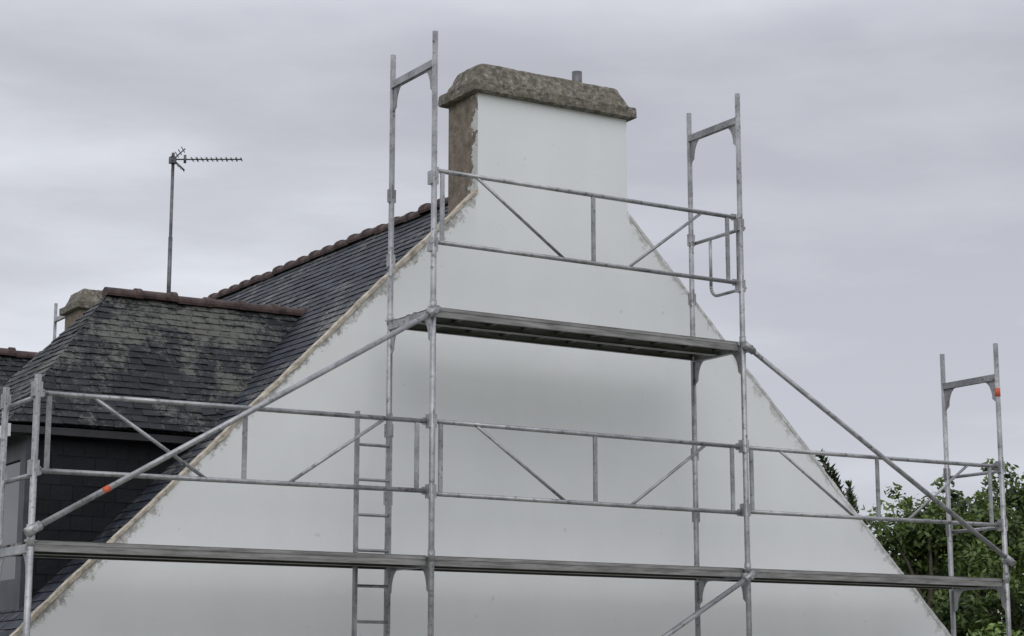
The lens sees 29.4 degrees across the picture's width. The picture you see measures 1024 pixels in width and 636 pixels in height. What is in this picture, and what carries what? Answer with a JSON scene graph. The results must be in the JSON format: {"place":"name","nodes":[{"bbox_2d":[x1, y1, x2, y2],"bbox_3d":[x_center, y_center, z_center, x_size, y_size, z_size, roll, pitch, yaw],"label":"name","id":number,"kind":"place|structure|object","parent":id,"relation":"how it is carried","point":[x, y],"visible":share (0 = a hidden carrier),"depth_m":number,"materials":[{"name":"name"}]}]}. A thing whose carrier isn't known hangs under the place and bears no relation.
{"place":"outdoors","nodes":[
{"label":"outdoors","id":0,"kind":"place"},
{"bbox_2d":[0,203,447,635],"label":"roof slates","id":1,"kind":"object","parent":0,"point":[329,289],"visible":0.16,"depth_m":19.16,"materials":[{"name":"grey stone"}]},
{"bbox_2d":[0,423,31,610],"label":"dormer window","id":2,"kind":"structure","parent":1,"relation":"attached to","point":[15,523],"depth_m":17.03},
{"bbox_2d":[0,294,107,424],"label":"dormer roof","id":3,"kind":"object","parent":2,"relation":"on","point":[43,361],"visible":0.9,"depth_m":18.16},
{"bbox_2d":[32,433,196,596],"bbox_3d":[-3.447,1.813,17.320,1.772,1.753,0.045,7,-13,-31],"label":"dormer cheek front","id":4,"kind":"object","parent":2,"relation":"attached to","point":[90,521],"visible":0.5,"depth_m":17.16,"materials":[{"name":"stone"}]},
{"bbox_2d":[0,424,197,444],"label":"dormer soffit","id":5,"kind":"structure","parent":4,"relation":"attached to","point":[17,431],"depth_m":17.19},
{"bbox_2d":[0,347,40,357],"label":"dormer ridge tiles","id":6,"kind":"object","parent":1,"relation":"attached to","point":[11,351],"visible":0.27,"depth_m":22.05,"materials":[{"name":"ceramic"}]},
{"bbox_2d":[11,295,149,432],"bbox_3d":[-3.834,0.617,19.273,3.384,1.476,1.253,7,-13,-31],"label":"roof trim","id":7,"kind":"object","parent":1,"relation":"on","point":[80,427],"visible":0.1,"depth_m":19.31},
{"bbox_2d":[9,295,299,435],"bbox_3d":[-3.197,0.427,18.264,3.384,1.476,1.255,7,-13,-31],"label":"dormer roof","id":8,"kind":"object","parent":1,"relation":"attached to","point":[125,346],"visible":0.88,"depth_m":18.17,"materials":[{"name":"grey stone"}]},
{"bbox_2d":[102,287,309,315],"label":"dormer ridge tiles","id":9,"kind":"object","parent":8,"relation":"on","point":[203,301],"visible":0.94,"depth_m":19.12,"materials":[{"name":"ceramic"}]},
{"bbox_2d":[167,147,242,292],"bbox_3d":[-4.128,-1.087,26.063,0.988,2.446,0.280,0,-11,0],"label":"tv antenna","id":10,"kind":"object","parent":1,"relation":"on","point":[173,159],"visible":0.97,"depth_m":26.15,"materials":[{"name":"metal"}]},
{"bbox_2d":[208,197,447,298],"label":"ridge tiles","id":11,"kind":"object","parent":1,"relation":"on","point":[423,209],"visible":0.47,"depth_m":21.77,"materials":[{"name":"ceramic"}]},
{"bbox_2d":[17,93,947,635],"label":"gable wall","id":12,"kind":"structure","parent":0,"point":[491,381],"depth_m":17.43,"materials":[{"name":"white paint"}]},
{"bbox_2d":[0,0,1023,622],"label":"sky","id":13,"kind":"structure","parent":0,"point":[882,141],"materials":[{"name":"grey"}]},
{"label":"ground","id":14,"kind":"structure","parent":0,"visible":0},
{"bbox_2d":[53,303,64,339],"bbox_3d":[-6.594,3.994,27.355,6.147,8.700,0.747,7,-13,-31],"label":"scaffolding","id":15,"kind":"object","parent":14,"relation":"on","point":[57,318],"visible":0.17,"depth_m":28.43,"materials":[{"name":"metal"}]},
{"bbox_2d":[0,31,1015,635],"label":"scaffolding","id":16,"kind":"object","parent":14,"relation":"on","point":[438,319],"visible":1,"depth_m":16.40,"materials":[{"name":"metal"}]},
{"bbox_2d":[352,411,392,635],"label":"access ladder","id":17,"kind":"object","parent":16,"relation":"attached to","point":[356,515],"visible":1,"depth_m":15.76,"materials":[{"name":"metal"}]},
{"bbox_2d":[815,448,895,562],"bbox_3d":[4.697,4.966,26.561,1.658,6.503,0.776,0,-11,-2],"label":"spiky evergreen","id":18,"kind":"object","parent":14,"relation":"on","point":[832,473],"visible":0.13,"depth_m":27.16,"materials":[{"name":"green plant"}]},
{"bbox_2d":[853,476,1023,635],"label":"broadleaf tree","id":19,"kind":"object","parent":14,"relation":"on","point":[909,542],"visible":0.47,"depth_m":35.55,"materials":[{"name":"green plant"}]},
{"bbox_2d":[899,489,1023,627],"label":"broadleaf tree","id":20,"kind":"object","parent":14,"relation":"on","point":[954,497],"visible":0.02,"depth_m":43.73,"materials":[{"name":"green plant"}]},
{"bbox_2d":[903,458,1023,635],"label":"broadleaf tree","id":21,"kind":"object","parent":14,"relation":"on","point":[1015,539],"visible":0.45,"depth_m":36.21,"materials":[{"name":"green plant"}]},
{"bbox_2d":[966,620,1020,635],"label":"garden shrub","id":22,"kind":"object","parent":14,"relation":"on","point":[997,631],"visible":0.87,"depth_m":26.88,"materials":[{"name":"green plant"}]},
{"bbox_2d":[983,502,1023,598],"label":"broadleaf tree","id":23,"kind":"object","parent":14,"relation":"on","point":[1017,567],"visible":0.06,"depth_m":41.86,"materials":[{"name":"green plant"}]},
{"bbox_3d":[-5.460,4.004,26.572,10.720,8.390,0.100,7,-13,-31],"label":"rear gable wall","id":24,"kind":"object","parent":14,"relation":"on","visible":0},
{"bbox_2d":[64,309,88,330],"bbox_3d":[-5.328,0.790,26.963,1.620,1.650,0.600,7,-13,-31],"label":"chimney stack","id":25,"kind":"object","parent":24,"relation":"attached to","point":[71,318],"visible":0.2,"depth_m":26.65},
{"bbox_2d":[59,288,102,315],"bbox_3d":[-5.327,-0.155,27.141,1.766,0.314,0.748,7,-13,-31],"label":"chimney cap","id":26,"kind":"object","parent":25,"relation":"on","point":[84,298],"visible":0.27,"depth_m":26.58,"materials":[{"name":"stone"}]},
{"bbox_3d":[0.290,2.514,17.416,10.720,7.920,0.223,7,-13,-31],"label":"gable wall","id":27,"kind":"object","parent":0,"visible":0},
{"bbox_2d":[9,188,477,635],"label":"gable edge trim","id":28,"kind":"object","parent":27,"relation":"attached to","point":[76,574],"visible":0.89,"depth_m":16.00,"materials":[{"name":"beige concrete"}]},
{"bbox_2d":[448,95,473,214],"bbox_3d":[0.229,-0.996,18.177,1.641,1.900,0.455,7,-13,-31],"label":"chimney stack","id":29,"kind":"object","parent":27,"relation":"on","point":[461,140],"visible":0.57,"depth_m":17.84,"materials":[{"name":"stone"}]},
{"bbox_2d":[438,64,636,121],"bbox_3d":[0.250,-2.082,18.349,1.794,0.329,0.689,7,-13,-31],"label":"chimney cap","id":30,"kind":"object","parent":29,"relation":"on","point":[494,80],"visible":0.77,"depth_m":18.05,"materials":[{"name":"grey concrete"}]},
{"bbox_2d":[572,71,581,81],"bbox_3d":[0.623,-2.241,18.693,0.100,0.240,0.100,7,-13,-31],"label":"flue pipe","id":31,"kind":"object","parent":29,"relation":"on","point":[577,76],"visible":0.34,"depth_m":18.66,"materials":[{"name":"metal"}]},
{"bbox_2d":[627,211,950,635],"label":"gable edge trim","id":32,"kind":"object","parent":27,"relation":"attached to","point":[783,417],"visible":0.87,"depth_m":19.01,"materials":[{"name":"beige concrete"}]},
{"bbox_3d":[-6.882,2.583,20.914,0.315,1.757,2.400,7,-13,-31],"label":"dormer","id":33,"kind":"object","parent":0,"visible":0},
{"bbox_2d":[0,354,32,386],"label":"roof","id":34,"kind":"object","parent":33,"relation":"on","point":[10,366],"visible":0.07,"depth_m":21.92,"materials":[{"name":"grey stone"}]}
]}

